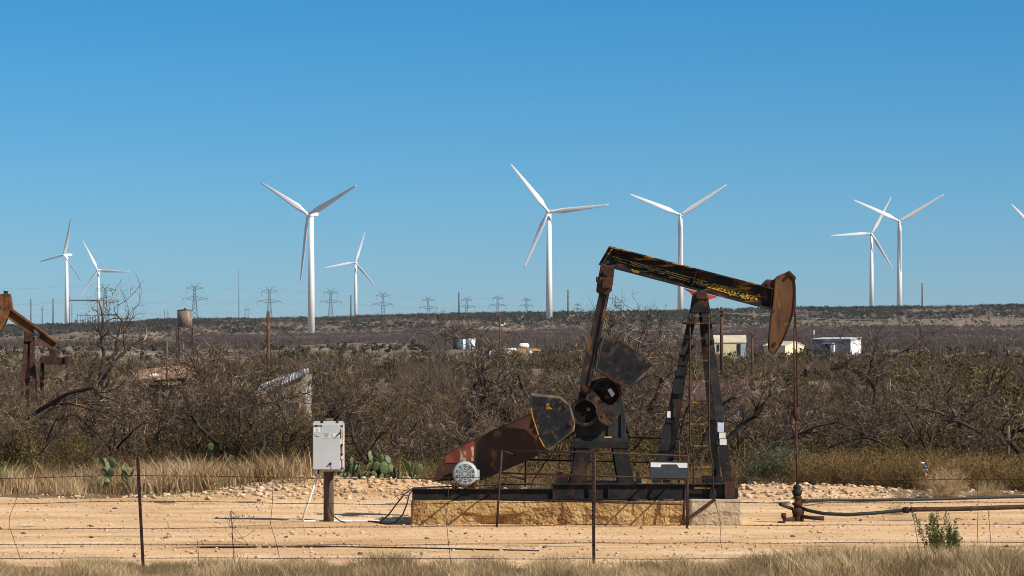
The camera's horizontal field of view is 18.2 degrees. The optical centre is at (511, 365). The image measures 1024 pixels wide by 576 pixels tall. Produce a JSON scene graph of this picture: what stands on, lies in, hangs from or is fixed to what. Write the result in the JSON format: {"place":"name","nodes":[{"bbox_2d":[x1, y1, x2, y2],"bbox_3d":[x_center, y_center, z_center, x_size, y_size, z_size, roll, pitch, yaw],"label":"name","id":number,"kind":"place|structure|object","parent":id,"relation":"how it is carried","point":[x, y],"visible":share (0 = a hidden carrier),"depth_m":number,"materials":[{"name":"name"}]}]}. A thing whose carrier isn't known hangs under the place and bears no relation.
{"place":"outdoors","nodes":[
{"label":"outdoors","id":0,"kind":"place"},
{"bbox_2d":[0,478,1023,567],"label":"dirt track","id":1,"kind":"structure","parent":0,"point":[200,521],"depth_m":58.28,"materials":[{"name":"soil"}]},
{"bbox_2d":[200,546,538,550],"bbox_3d":[-2.315,2.981,52.047,5.936,0.091,0.339,0,0,20],"label":"fallen cable","id":2,"kind":"object","parent":1,"relation":"on","point":[369,547],"visible":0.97,"depth_m":52.16,"materials":[{"name":"metal"}]},
{"bbox_2d":[766,495,1023,502],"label":"return line","id":3,"kind":"object","parent":1,"relation":"on","point":[907,499],"visible":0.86,"depth_m":68.73,"materials":[{"name":"black metal"}]},
{"bbox_2d":[0,535,1023,575],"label":"foreground grass","id":4,"kind":"structure","parent":0,"point":[975,561],"depth_m":44.40,"materials":[{"name":"plant"}]},
{"bbox_2d":[0,306,1023,575],"bbox_3d":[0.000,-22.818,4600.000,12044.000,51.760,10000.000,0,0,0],"label":"ground","id":5,"kind":"structure","parent":0,"point":[992,320],"depth_m":2141.36,"materials":[{"name":"soil"}]},
{"bbox_2d":[0,417,53,474],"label":"evergreen bush","id":6,"kind":"object","parent":5,"relation":"on","point":[26,449],"visible":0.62,"depth_m":75.54,"materials":[{"name":"green plant"}]},
{"bbox_2d":[0,291,70,412],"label":"pumpjack","id":7,"kind":"object","parent":5,"relation":"on","point":[30,328],"visible":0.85,"depth_m":107.84,"materials":[{"name":"orange paint"}]},
{"bbox_2d":[0,349,81,455],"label":"mesquite tree","id":8,"kind":"object","parent":5,"relation":"on","point":[10,392],"visible":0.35,"depth_m":88.26,"materials":[{"name":"brown plant"}]},
{"bbox_2d":[40,218,80,323],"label":"wind turbine","id":9,"kind":"object","parent":5,"relation":"on","point":[66,284],"visible":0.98,"depth_m":3720.93,"materials":[{"name":"white paint"}]},
{"bbox_2d":[23,411,117,465],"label":"mesquite tree","id":10,"kind":"object","parent":5,"relation":"on","point":[52,443],"visible":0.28,"depth_m":79.01,"materials":[{"name":"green plant"}]},
{"bbox_2d":[45,428,108,472],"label":"evergreen bush","id":11,"kind":"object","parent":5,"relation":"on","point":[75,448],"visible":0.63,"depth_m":75.89,"materials":[{"name":"green plant"}]},
{"bbox_2d":[0,363,153,470],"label":"mesquite tree","id":12,"kind":"object","parent":5,"relation":"on","point":[20,420],"visible":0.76,"depth_m":76.63,"materials":[{"name":"brown plant"}]},
{"bbox_2d":[1,353,158,466],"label":"mesquite tree","id":13,"kind":"object","parent":5,"relation":"on","point":[100,431],"visible":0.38,"depth_m":82.33,"materials":[{"name":"brown plant"}]},
{"bbox_2d":[2,341,162,465],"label":"mesquite tree","id":14,"kind":"object","parent":5,"relation":"on","point":[57,400],"visible":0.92,"depth_m":76.63,"materials":[{"name":"brown plant"}]},
{"bbox_2d":[41,382,176,459],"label":"mesquite tree","id":15,"kind":"object","parent":5,"relation":"on","point":[96,433],"visible":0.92,"depth_m":77.48,"materials":[{"name":"brown plant"}]},
{"bbox_2d":[96,456,124,492],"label":"prickly pear","id":16,"kind":"object","parent":5,"relation":"on","point":[108,467],"visible":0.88,"depth_m":73.15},
{"bbox_2d":[44,338,241,462],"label":"mesquite tree","id":17,"kind":"object","parent":5,"relation":"on","point":[168,393],"visible":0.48,"depth_m":84.56,"materials":[{"name":"brown plant"}]},
{"bbox_2d":[131,357,197,416],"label":"collapsed shed","id":18,"kind":"structure","parent":5,"relation":"on","point":[153,375],"depth_m":122.30,"materials":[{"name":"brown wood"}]},
{"bbox_2d":[108,388,229,468],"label":"mesquite tree","id":19,"kind":"object","parent":5,"relation":"on","point":[147,441],"visible":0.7,"depth_m":81.19,"materials":[{"name":"brown plant"}]},
{"bbox_2d":[66,274,286,453],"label":"mesquite tree","id":20,"kind":"object","parent":5,"relation":"on","point":[104,374],"visible":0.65,"depth_m":84.64,"materials":[{"name":"brown plant"}]},
{"bbox_2d":[146,409,222,459],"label":"evergreen bush","id":21,"kind":"object","parent":5,"relation":"on","point":[180,441],"visible":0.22,"depth_m":85.32,"materials":[{"name":"green plant"}]},
{"bbox_2d":[176,308,193,361],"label":"water tank","id":22,"kind":"object","parent":5,"relation":"on","point":[184,316],"visible":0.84,"depth_m":498.90,"materials":[{"name":"brown metal"}]},
{"bbox_2d":[135,348,268,464],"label":"mesquite tree","id":23,"kind":"object","parent":5,"relation":"on","point":[227,440],"visible":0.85,"depth_m":79.78,"materials":[{"name":"brown plant"}]},
{"bbox_2d":[87,333,327,447],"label":"mesquite tree","id":24,"kind":"object","parent":5,"relation":"on","point":[209,393],"visible":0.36,"depth_m":87.42,"materials":[{"name":"brown plant"}]},
{"bbox_2d":[163,323,255,435],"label":"mesquite tree","id":25,"kind":"object","parent":5,"relation":"on","point":[194,366],"visible":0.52,"depth_m":94.65,"materials":[{"name":"brown plant"}]},
{"bbox_2d":[187,420,259,465],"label":"evergreen bush","id":26,"kind":"object","parent":5,"relation":"on","point":[198,453],"visible":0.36,"depth_m":80.33,"materials":[{"name":"green plant"}]},
{"bbox_2d":[182,405,271,469],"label":"evergreen bush","id":27,"kind":"object","parent":5,"relation":"on","point":[207,451],"visible":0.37,"depth_m":80.18,"materials":[{"name":"green plant"}]},
{"bbox_2d":[186,368,312,456],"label":"mesquite tree","id":28,"kind":"object","parent":5,"relation":"on","point":[237,413],"visible":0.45,"depth_m":82.53,"materials":[{"name":"brown plant"}]},
{"bbox_2d":[231,395,304,456],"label":"mesquite tree","id":29,"kind":"object","parent":5,"relation":"on","point":[246,425],"visible":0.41,"depth_m":81.16,"materials":[{"name":"brown plant"}]},
{"bbox_2d":[246,401,314,465],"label":"mesquite tree","id":30,"kind":"object","parent":5,"relation":"on","point":[263,445],"visible":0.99,"depth_m":77.36,"materials":[{"name":"brown plant"}]},
{"bbox_2d":[256,368,311,433],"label":"peeling shed","id":31,"kind":"structure","parent":5,"relation":"on","point":[301,389],"depth_m":111.00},
{"bbox_2d":[180,345,399,461],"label":"mesquite tree","id":32,"kind":"object","parent":5,"relation":"on","point":[275,371],"visible":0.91,"depth_m":78.04,"materials":[{"name":"brown plant"}]},
{"bbox_2d":[235,403,346,474],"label":"evergreen bush","id":33,"kind":"object","parent":5,"relation":"on","point":[278,445],"visible":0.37,"depth_m":78.91,"materials":[{"name":"green plant"}]},
{"bbox_2d":[219,336,366,457],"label":"mesquite tree","id":34,"kind":"object","parent":5,"relation":"on","point":[285,375],"visible":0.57,"depth_m":85.69,"materials":[{"name":"brown plant"}]},
{"bbox_2d":[260,182,355,333],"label":"wind turbine","id":35,"kind":"object","parent":5,"relation":"on","point":[311,214],"visible":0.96,"depth_m":2223.72,"materials":[{"name":"white paint"}]},
{"bbox_2d":[323,418,333,521],"bbox_3d":[-3.513,2.106,61.300,0.200,2.189,0.200,0,0,0],"label":"utility post","id":36,"kind":"object","parent":5,"relation":"on","point":[328,516],"visible":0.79,"depth_m":61.22,"materials":[{"name":"brown wood"}]},
{"bbox_2d":[313,421,344,473],"bbox_3d":[-3.504,1.570,60.993,0.611,1.008,0.413,0,0,0],"label":"control cabinet","id":37,"kind":"object","parent":36,"relation":"attached to","point":[328,445],"visible":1,"depth_m":60.82,"materials":[{"name":"metal"}]},
{"bbox_2d":[282,402,408,471],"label":"mesquite tree","id":38,"kind":"object","parent":5,"relation":"on","point":[365,441],"visible":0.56,"depth_m":78.04,"materials":[{"name":"brown plant"}]},
{"bbox_2d":[325,232,374,314],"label":"wind turbine","id":39,"kind":"object","parent":5,"relation":"on","point":[355,280],"visible":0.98,"depth_m":4581.98,"materials":[{"name":"white paint"}]},
{"bbox_2d":[285,346,448,471],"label":"mesquite tree","id":40,"kind":"object","parent":5,"relation":"on","point":[370,406],"visible":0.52,"depth_m":81.46,"materials":[{"name":"brown plant"}]},
{"bbox_2d":[339,446,422,479],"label":"prickly pear","id":41,"kind":"object","parent":5,"relation":"on","point":[381,467],"visible":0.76,"depth_m":73.73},
{"bbox_2d":[333,372,444,468],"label":"mesquite tree","id":42,"kind":"object","parent":5,"relation":"on","point":[357,427],"visible":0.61,"depth_m":79.76,"materials":[{"name":"brown plant"}]},
{"bbox_2d":[340,369,456,435],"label":"mesquite tree","id":43,"kind":"object","parent":5,"relation":"on","point":[400,385],"visible":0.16,"depth_m":98.66,"materials":[{"name":"brown plant"}]},
{"bbox_2d":[387,382,498,474],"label":"mesquite tree","id":44,"kind":"object","parent":5,"relation":"on","point":[431,433],"visible":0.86,"depth_m":77.75,"materials":[{"name":"brown plant"}]},
{"bbox_2d":[404,392,530,459],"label":"mesquite tree","id":45,"kind":"object","parent":5,"relation":"on","point":[439,416],"visible":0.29,"depth_m":80.74,"materials":[{"name":"brown plant"}]},
{"bbox_2d":[431,369,522,432],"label":"mesquite tree","id":46,"kind":"object","parent":5,"relation":"on","point":[461,410],"visible":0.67,"depth_m":81.66,"materials":[{"name":"brown plant"}]},
{"bbox_2d":[397,341,563,463],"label":"mesquite tree","id":47,"kind":"object","parent":5,"relation":"on","point":[506,419],"visible":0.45,"depth_m":81.14,"materials":[{"name":"brown plant"}]},
{"bbox_2d":[446,312,537,447],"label":"mesquite tree","id":48,"kind":"object","parent":5,"relation":"on","point":[482,371],"visible":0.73,"depth_m":83.34,"materials":[{"name":"brown plant"}]},
{"bbox_2d":[0,446,1018,496],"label":"tall roadside grass","id":49,"kind":"structure","parent":5,"relation":"on","point":[193,481],"depth_m":73.27,"materials":[{"name":"plant"}]},
{"bbox_2d":[0,303,1023,369],"bbox_3d":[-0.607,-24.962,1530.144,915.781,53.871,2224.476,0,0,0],"label":"brush","id":50,"kind":"object","parent":5,"relation":"on","point":[531,337],"visible":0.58,"depth_m":1733.71,"materials":[{"name":"plant"}]},
{"bbox_2d":[0,303,1023,361],"bbox_3d":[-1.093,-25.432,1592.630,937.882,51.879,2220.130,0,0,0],"label":"juniper scrub","id":51,"kind":"object","parent":5,"relation":"on","point":[163,322],"visible":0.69,"depth_m":2363.57,"materials":[{"name":"green plant"}]},
{"bbox_2d":[0,353,1023,409],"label":"brush","id":52,"kind":"object","parent":5,"relation":"on","point":[439,374],"visible":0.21,"depth_m":316.40,"materials":[{"name":"plant"}]},
{"bbox_2d":[0,347,1023,408],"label":"evergreen scrub","id":53,"kind":"object","parent":5,"relation":"on","point":[552,361],"visible":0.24,"depth_m":339.84,"materials":[{"name":"green plant"}]},
{"bbox_2d":[0,381,1023,487],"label":"thicket undergrowth","id":54,"kind":"object","parent":5,"relation":"on","point":[732,445],"visible":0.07,"depth_m":82.60,"materials":[{"name":"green plant"}]},
{"bbox_2d":[0,451,1023,571],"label":"barbed wire fence","id":55,"kind":"object","parent":5,"relation":"on","point":[141,528],"visible":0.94,"depth_m":46.17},
{"bbox_2d":[0,475,1023,499],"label":"limestone rubble","id":56,"kind":"object","parent":5,"relation":"on","point":[260,491],"visible":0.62,"depth_m":71.94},
{"bbox_2d":[455,385,572,470],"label":"mesquite tree","id":57,"kind":"object","parent":5,"relation":"on","point":[496,421],"visible":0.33,"depth_m":77.88,"materials":[{"name":"brown plant"}]},
{"bbox_2d":[408,286,676,459],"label":"mesquite tree","id":58,"kind":"object","parent":5,"relation":"on","point":[528,382],"visible":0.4,"depth_m":96.95,"materials":[{"name":"brown plant"}]},
{"bbox_2d":[319,448,765,487],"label":"brown weeds","id":59,"kind":"object","parent":5,"relation":"on","point":[518,468],"visible":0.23,"depth_m":75.37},
{"bbox_2d":[510,164,607,318],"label":"wind turbine","id":60,"kind":"object","parent":5,"relation":"on","point":[539,199],"visible":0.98,"depth_m":2401.93,"materials":[{"name":"white paint"}]},
{"bbox_2d":[411,498,742,525],"bbox_3d":[1.215,2.817,61.281,6.230,0.607,2.638,0,0,0],"label":"concrete base","id":61,"kind":"object","parent":5,"relation":"on","point":[459,512],"visible":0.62,"depth_m":60.01,"materials":[{"name":"concrete"}]},
{"bbox_2d":[412,246,799,500],"bbox_3d":[1.788,0.165,61.000,7.422,4.873,1.908,0,0,0],"label":"pumpjack","id":62,"kind":"object","parent":61,"relation":"on","point":[593,415],"visible":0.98,"depth_m":60.45,"materials":[{"name":"black paint"}]},
{"bbox_2d":[501,360,656,448],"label":"mesquite tree","id":63,"kind":"object","parent":5,"relation":"on","point":[570,394],"visible":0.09,"depth_m":89.47,"materials":[{"name":"brown plant"}]},
{"bbox_2d":[496,437,715,527],"bbox_3d":[1.753,2.282,60.548,4.137,1.798,3.337,0,0,0],"label":"guard railing","id":64,"kind":"object","parent":5,"relation":"on","point":[685,500],"visible":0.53,"depth_m":58.89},
{"bbox_2d":[649,461,687,479],"bbox_3d":[2.884,1.932,58.840,0.716,0.334,0.031,0,0,0],"label":"sign board","id":65,"kind":"object","parent":64,"relation":"attached to","point":[660,470],"visible":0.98,"depth_m":58.83,"materials":[{"name":"grey paint"}]},
{"bbox_2d":[557,358,656,468],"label":"mesquite tree","id":66,"kind":"object","parent":5,"relation":"on","point":[626,395],"visible":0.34,"depth_m":77.43,"materials":[{"name":"brown plant"}]},
{"bbox_2d":[565,353,706,444],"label":"mesquite tree","id":67,"kind":"object","parent":5,"relation":"on","point":[642,403],"visible":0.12,"depth_m":90.05,"materials":[{"name":"brown plant"}]},
{"bbox_2d":[568,294,718,444],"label":"mesquite tree","id":68,"kind":"object","parent":5,"relation":"on","point":[662,379],"visible":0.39,"depth_m":90.95,"materials":[{"name":"brown plant"}]},
{"bbox_2d":[612,423,692,474],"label":"evergreen bush","id":69,"kind":"object","parent":5,"relation":"on","point":[655,451],"visible":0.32,"depth_m":78.05,"materials":[{"name":"green plant"}]},
{"bbox_2d":[637,429,708,473],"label":"evergreen bush","id":70,"kind":"object","parent":5,"relation":"on","point":[695,452],"visible":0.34,"depth_m":78.30,"materials":[{"name":"green plant"}]},
{"bbox_2d":[630,185,725,309],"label":"wind turbine","id":71,"kind":"object","parent":5,"relation":"on","point":[680,246],"visible":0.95,"depth_m":2680.47,"materials":[{"name":"white paint"}]},
{"bbox_2d":[626,397,761,458],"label":"evergreen bush","id":72,"kind":"object","parent":5,"relation":"on","point":[703,431],"visible":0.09,"depth_m":83.93,"materials":[{"name":"green plant"}]},
{"bbox_2d":[651,379,752,428],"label":"bush","id":73,"kind":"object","parent":5,"relation":"on","point":[703,385],"depth_m":105.10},
{"bbox_2d":[642,357,786,465],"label":"mesquite tree","id":74,"kind":"object","parent":5,"relation":"on","point":[685,411],"visible":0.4,"depth_m":81.50,"materials":[{"name":"brown plant"}]},
{"bbox_2d":[713,335,745,356],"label":"house","id":75,"kind":"structure","parent":5,"relation":"on","point":[737,343],"depth_m":599.90,"materials":[{"name":"beige"}]},
{"bbox_2d":[637,373,831,463],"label":"mesquite tree","id":76,"kind":"object","parent":5,"relation":"on","point":[753,427],"visible":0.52,"depth_m":82.72,"materials":[{"name":"brown plant"}]},
{"bbox_2d":[661,359,815,449],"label":"mesquite tree","id":77,"kind":"object","parent":5,"relation":"on","point":[739,374],"visible":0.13,"depth_m":88.25,"materials":[{"name":"brown plant"}]},
{"bbox_2d":[685,349,795,475],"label":"mesquite tree","id":78,"kind":"object","parent":5,"relation":"on","point":[756,413],"visible":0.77,"depth_m":78.50,"materials":[{"name":"brown plant"}]},
{"bbox_2d":[729,428,831,483],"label":"sage bush","id":79,"kind":"object","parent":5,"relation":"on","point":[767,466],"visible":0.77,"depth_m":74.59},
{"bbox_2d":[680,355,903,454],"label":"mesquite tree","id":80,"kind":"object","parent":5,"relation":"on","point":[817,416],"visible":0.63,"depth_m":80.58,"materials":[{"name":"brown plant"}]},
{"bbox_2d":[778,485,823,522],"bbox_3d":[5.430,2.704,60.861,0.927,0.854,0.597,0,0,-12],"label":"wellhead","id":81,"kind":"object","parent":5,"relation":"on","point":[798,514],"visible":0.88,"depth_m":60.90,"materials":[{"name":"black paint"}]},
{"bbox_2d":[801,505,1023,515],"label":"flowline","id":82,"kind":"object","parent":81,"relation":"attached to","point":[957,508],"visible":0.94,"depth_m":60.98,"materials":[{"name":"black rubber"}]},
{"bbox_2d":[737,376,881,441],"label":"mesquite tree","id":83,"kind":"object","parent":5,"relation":"on","point":[808,387],"visible":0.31,"depth_m":91.23,"materials":[{"name":"brown plant"}]},
{"bbox_2d":[726,329,899,457],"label":"mesquite tree","id":84,"kind":"object","parent":5,"relation":"on","point":[848,360],"visible":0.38,"depth_m":85.05,"materials":[{"name":"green plant"}]},
{"bbox_2d":[758,393,890,463],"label":"mesquite tree","id":85,"kind":"object","parent":5,"relation":"on","point":[807,429],"visible":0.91,"depth_m":76.94,"materials":[{"name":"brown plant"}]},
{"bbox_2d":[813,337,861,354],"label":"metal building","id":86,"kind":"structure","parent":5,"relation":"on","point":[822,343],"depth_m":698.68,"materials":[{"name":"white"}]},
{"bbox_2d":[781,366,893,446],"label":"mesquite tree","id":87,"kind":"object","parent":5,"relation":"on","point":[833,381],"visible":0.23,"depth_m":99.81,"materials":[{"name":"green plant"}]},
{"bbox_2d":[755,345,945,453],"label":"mesquite tree","id":88,"kind":"object","parent":5,"relation":"on","point":[893,432],"visible":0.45,"depth_m":87.39,"materials":[{"name":"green plant"}]},
{"bbox_2d":[833,363,884,456],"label":"mesquite tree","id":89,"kind":"object","parent":5,"relation":"on","point":[859,392],"visible":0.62,"depth_m":84.35,"materials":[{"name":"brown plant"}]},
{"bbox_2d":[831,198,892,305],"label":"wind turbine","id":90,"kind":"object","parent":5,"relation":"on","point":[871,288],"visible":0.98,"depth_m":3572.00,"materials":[{"name":"white paint"}]},
{"bbox_2d":[810,397,930,455],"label":"mesquite tree","id":91,"kind":"object","parent":5,"relation":"on","point":[858,441],"visible":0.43,"depth_m":82.60,"materials":[{"name":"brown plant"}]},
{"bbox_2d":[821,363,948,454],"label":"bush","id":92,"kind":"object","parent":5,"relation":"on","point":[899,382],"visible":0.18,"depth_m":91.98,"materials":[{"name":"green plant"}]},
{"bbox_2d":[762,439,1023,491],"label":"broomweed","id":93,"kind":"object","parent":5,"relation":"on","point":[870,467],"visible":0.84,"depth_m":73.84,"materials":[{"name":"plant"}]},
{"bbox_2d":[854,194,943,305],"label":"wind turbine","id":94,"kind":"object","parent":5,"relation":"on","point":[899,261],"visible":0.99,"depth_m":2881.75,"materials":[{"name":"white paint"}]},
{"bbox_2d":[801,308,1010,446],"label":"mesquite tree","id":95,"kind":"object","parent":5,"relation":"on","point":[892,354],"visible":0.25,"depth_m":97.13,"materials":[{"name":"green plant"}]},
{"bbox_2d":[817,343,1023,463],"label":"mesquite tree","id":96,"kind":"object","parent":5,"relation":"on","point":[916,428],"visible":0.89,"depth_m":80.27,"materials":[{"name":"brown plant"}]},
{"bbox_2d":[866,362,990,450],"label":"mesquite tree","id":97,"kind":"object","parent":5,"relation":"on","point":[934,402],"visible":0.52,"depth_m":89.17,"materials":[{"name":"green plant"}]},
{"bbox_2d":[887,360,969,447],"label":"mesquite tree","id":98,"kind":"object","parent":5,"relation":"on","point":[925,395],"visible":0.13,"depth_m":94.05,"materials":[{"name":"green plant"}]},
{"bbox_2d":[912,507,949,551],"bbox_3d":[6.302,2.571,47.974,0.618,0.917,0.411,0,0,0],"label":"young juniper","id":99,"kind":"object","parent":5,"relation":"on","point":[935,535],"visible":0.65,"depth_m":47.99,"materials":[{"name":"green plant"}]},
{"bbox_2d":[866,376,1023,459],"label":"mesquite tree","id":100,"kind":"object","parent":5,"relation":"on","point":[951,417],"visible":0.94,"depth_m":79.28,"materials":[{"name":"brown plant"}]},
{"bbox_2d":[909,459,980,497],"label":"dry weed","id":101,"kind":"object","parent":5,"relation":"on","point":[945,487],"visible":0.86,"depth_m":71.16,"materials":[{"name":"beige plant"}]},
{"bbox_2d":[944,518,964,551],"bbox_3d":[6.578,2.640,47.649,0.313,0.768,0.397,0,0,0],"label":"young juniper","id":102,"kind":"object","parent":5,"relation":"on","point":[951,537],"visible":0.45,"depth_m":47.57,"materials":[{"name":"green plant"}]},
{"bbox_2d":[905,338,1023,458],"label":"mesquite tree","id":103,"kind":"object","parent":5,"relation":"on","point":[1019,429],"visible":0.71,"depth_m":82.87,"materials":[{"name":"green plant"}]},
{"bbox_2d":[927,366,1023,456],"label":"evergreen bush","id":104,"kind":"object","parent":5,"relation":"on","point":[1008,408],"visible":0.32,"depth_m":83.88,"materials":[{"name":"green plant"}]},
{"bbox_2d":[946,379,1023,458],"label":"mesquite tree","id":105,"kind":"object","parent":5,"relation":"on","point":[987,438],"visible":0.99,"depth_m":77.88,"materials":[{"name":"brown plant"}]},
{"bbox_2d":[0,0,1023,324],"label":"sky","id":106,"kind":"structure","parent":0,"point":[155,127],"materials":[{"name":"blue"}]},
{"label":"pylon","id":107,"kind":"object","parent":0,"visible":0},
{"bbox_2d":[13,283,572,316],"bbox_3d":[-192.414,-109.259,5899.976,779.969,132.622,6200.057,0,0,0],"label":"transmission cables","id":108,"kind":"object","parent":107,"relation":"attached to","point":[249,300],"visible":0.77,"depth_m":3436.54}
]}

